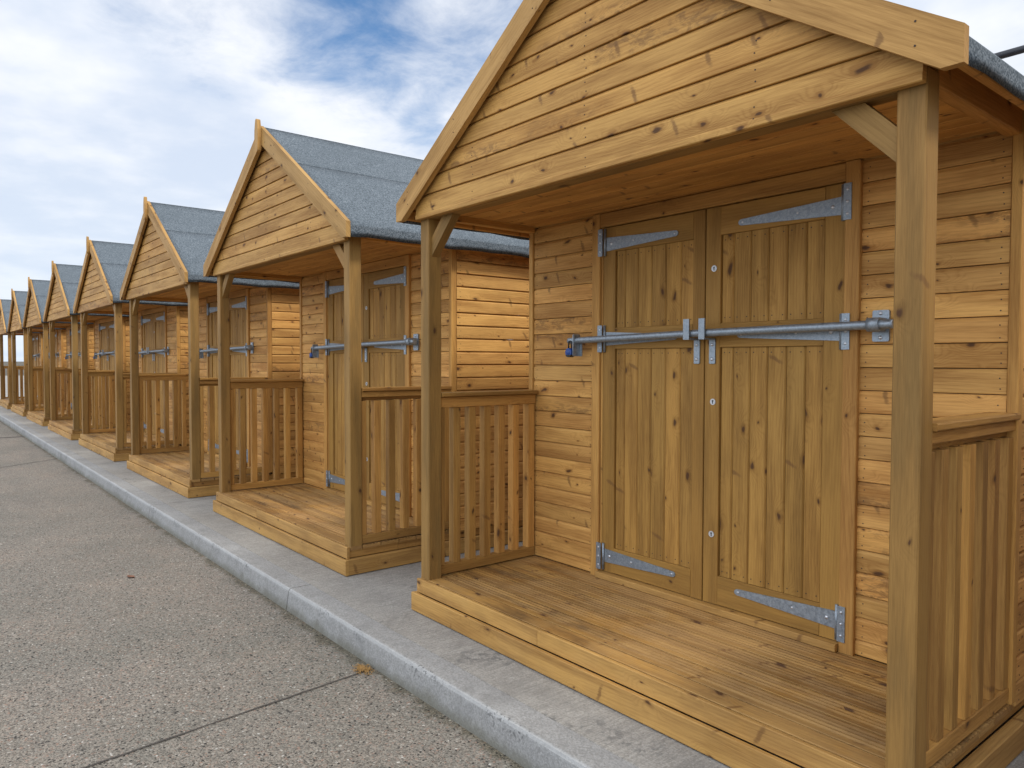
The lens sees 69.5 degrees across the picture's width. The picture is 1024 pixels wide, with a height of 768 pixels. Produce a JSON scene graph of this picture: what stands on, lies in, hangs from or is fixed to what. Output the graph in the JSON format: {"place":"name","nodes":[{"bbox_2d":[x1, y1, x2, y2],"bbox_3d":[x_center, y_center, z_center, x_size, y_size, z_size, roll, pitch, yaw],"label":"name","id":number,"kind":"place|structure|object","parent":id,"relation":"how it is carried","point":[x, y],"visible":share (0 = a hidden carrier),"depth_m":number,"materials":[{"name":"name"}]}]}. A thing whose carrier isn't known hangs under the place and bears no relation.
{"place":"outdoors","nodes":[
{"label":"outdoors","id":0,"kind":"place"},
{"bbox_2d":[0,362,523,767],"bbox_3d":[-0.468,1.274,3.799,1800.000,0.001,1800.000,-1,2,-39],"label":"road","id":1,"kind":"structure","parent":0,"point":[103,656],"depth_m":3.37,"materials":[{"name":"grey asphalt"}]},
{"bbox_2d":[0,436,373,767],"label":"road joint","id":2,"kind":"object","parent":1,"relation":"on","point":[207,724],"visible":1,"depth_m":2.86,"materials":[{"name":"black asphalt"}]},
{"bbox_2d":[0,411,637,767],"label":"kerb","id":3,"kind":"structure","parent":1,"relation":"on","point":[520,733],"depth_m":3.33,"materials":[{"name":"concrete"}]},
{"bbox_2d":[351,663,373,674],"bbox_3d":[-0.670,1.278,3.321,0.096,0.018,0.150,-1,2,-39],"label":"straw tuft","id":4,"kind":"object","parent":1,"relation":"on","point":[360,668],"visible":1,"depth_m":3.31,"materials":[{"name":"beige plant"}]},
{"bbox_2d":[0,376,1023,767],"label":"concrete slab","id":5,"kind":"structure","parent":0,"point":[382,596],"depth_m":3.41,"materials":[{"name":"grey concrete"}]},
{"bbox_2d":[0,299,43,408],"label":"beach hut","id":6,"kind":"object","parent":5,"relation":"on","point":[37,348],"visible":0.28,"depth_m":19.88,"materials":[{"name":"wood"}]},
{"bbox_2d":[32,336,35,365],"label":"door","id":7,"kind":"structure","parent":6,"relation":"in","point":[33,338],"depth_m":20.80,"materials":[{"name":"wood"}]},
{"bbox_2d":[33,335,37,398],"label":"door","id":8,"kind":"structure","parent":6,"relation":"in","point":[36,337],"depth_m":20.41,"materials":[{"name":"wood"}]},
{"bbox_2d":[7,289,66,415],"bbox_3d":[-10.613,-0.805,18.578,3.259,2.972,2.622,-1,2,-39],"label":"beach hut","id":9,"kind":"object","parent":5,"relation":"on","point":[16,315],"visible":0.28,"depth_m":17.46,"materials":[{"name":"wood"}]},
{"bbox_2d":[55,332,56,366],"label":"door","id":10,"kind":"structure","parent":9,"relation":"in","point":[55,332],"depth_m":17.80,"materials":[{"name":"wood"}]},
{"bbox_2d":[23,277,93,425],"bbox_3d":[-8.598,-0.724,16.110,3.259,2.972,2.622,-1,2,-39],"label":"beach hut","id":11,"kind":"object","parent":5,"relation":"on","point":[37,294],"visible":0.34,"depth_m":15.08,"materials":[{"name":"wood"}]},
{"bbox_2d":[70,329,71,408],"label":"door","id":12,"kind":"structure","parent":11,"relation":"in","point":[70,329],"depth_m":16.06,"materials":[{"name":"wood"}]},
{"bbox_2d":[78,328,80,367],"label":"door","id":13,"kind":"structure","parent":11,"relation":"in","point":[79,330],"depth_m":15.35,"materials":[{"name":"wood"}]},
{"bbox_2d":[43,261,130,439],"bbox_3d":[-6.583,-0.644,13.650,3.259,2.972,2.622,-1,2,-39],"label":"beach hut","id":14,"kind":"object","parent":5,"relation":"on","point":[63,286],"visible":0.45,"depth_m":12.56,"materials":[{"name":"wood"}]},
{"bbox_2d":[99,323,107,369],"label":"door","id":15,"kind":"structure","parent":14,"relation":"in","point":[103,327],"depth_m":13.41,"materials":[{"name":"wood"}]},
{"bbox_2d":[103,321,114,369],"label":"door","id":16,"kind":"structure","parent":14,"relation":"in","point":[111,344],"depth_m":12.96,"materials":[{"name":"wood"}]},
{"bbox_2d":[73,236,188,461],"bbox_3d":[-4.568,-0.564,11.183,3.259,2.972,2.622,-1,2,-39],"label":"beach hut","id":17,"kind":"object","parent":5,"relation":"on","point":[163,337],"visible":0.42,"depth_m":10.12,"materials":[{"name":"wood"}]},
{"bbox_2d":[141,314,154,433],"bbox_3d":[-5.409,-0.149,10.930,0.125,1.749,0.640,-1,2,-39],"label":"door","id":18,"kind":"structure","parent":17,"relation":"in","point":[146,320],"depth_m":10.93,"materials":[{"name":"wood"}]},
{"bbox_2d":[148,312,164,436],"bbox_3d":[-4.992,-0.133,10.423,0.125,1.749,0.660,-1,2,-39],"label":"door","id":19,"kind":"structure","parent":17,"relation":"in","point":[158,318],"depth_m":10.46,"materials":[{"name":"wood"}]},
{"bbox_2d":[120,197,299,497],"bbox_3d":[-2.553,-0.483,8.718,3.259,2.972,2.622,-1,2,-39],"label":"beach hut","id":20,"kind":"object","parent":5,"relation":"on","point":[171,249],"visible":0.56,"depth_m":7.55,"materials":[{"name":"wood"}]},
{"bbox_2d":[207,302,218,453],"bbox_3d":[-3.362,-0.070,8.492,0.062,1.749,0.642,-1,2,-41],"label":"door","id":21,"kind":"structure","parent":20,"relation":"in","point":[211,307],"depth_m":8.59,"materials":[{"name":"wood"}]},
{"bbox_2d":[229,296,247,461],"bbox_3d":[-2.945,-0.053,7.985,0.062,1.749,0.662,-1,2,-37],"label":"door","id":22,"kind":"structure","parent":20,"relation":"in","point":[237,306],"depth_m":7.99,"materials":[{"name":"wood"}]},
{"bbox_2d":[203,119,528,575],"bbox_3d":[-0.538,-0.403,6.252,3.259,2.972,2.622,-1,2,-39],"label":"beach hut","id":23,"kind":"object","parent":5,"relation":"on","point":[314,218],"visible":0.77,"depth_m":5.16,"materials":[{"name":"wood"}]},
{"bbox_2d":[325,274,363,491],"bbox_3d":[-1.379,0.012,6.001,0.125,1.749,0.640,-1,2,-39],"label":"door","id":24,"kind":"structure","parent":23,"relation":"in","point":[335,287],"depth_m":6.14,"materials":[{"name":"wood"}]},
{"bbox_2d":[361,266,406,507],"bbox_3d":[-0.963,0.028,5.493,0.125,1.749,0.660,-1,2,-39],"label":"door","id":25,"kind":"structure","parent":23,"relation":"in","point":[384,291],"depth_m":5.53,"materials":[{"name":"wood"}]},
{"bbox_2d":[396,0,1023,767],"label":"beach hut","id":26,"kind":"object","parent":5,"relation":"on","point":[774,454],"visible":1,"depth_m":2.81,"materials":[{"name":"brown wood"}]},
{"bbox_2d":[565,340,573,356],"bbox_3d":[0.302,-0.184,3.852,0.034,0.088,0.045,-1,2,-39],"label":"padlock","id":27,"kind":"object","parent":26,"relation":"hanging from","point":[568,352],"visible":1,"depth_m":3.84,"materials":[{"name":"blue metal"}]},
{"bbox_2d":[596,209,706,599],"bbox_3d":[0.636,0.092,3.535,0.125,1.749,0.640,-1,2,-39],"label":"door","id":28,"kind":"structure","parent":26,"relation":"in","point":[655,269],"depth_m":3.53,"materials":[{"name":"wood"}]},
{"bbox_2d":[698,182,851,642],"bbox_3d":[1.051,0.109,3.027,0.125,1.749,0.660,-1,2,-39],"label":"door","id":29,"kind":"structure","parent":26,"relation":"in","point":[773,427],"depth_m":3.03,"materials":[{"name":"wood"}]},
{"bbox_2d":[0,0,1023,361],"label":"sky","id":30,"kind":"structure","parent":0,"point":[107,106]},
{"bbox_2d":[994,45,1023,58],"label":"overhead cable","id":31,"kind":"object","parent":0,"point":[1010,52],"visible":0.09,"depth_m":5.16,"materials":[{"name":"metal"}]}
]}

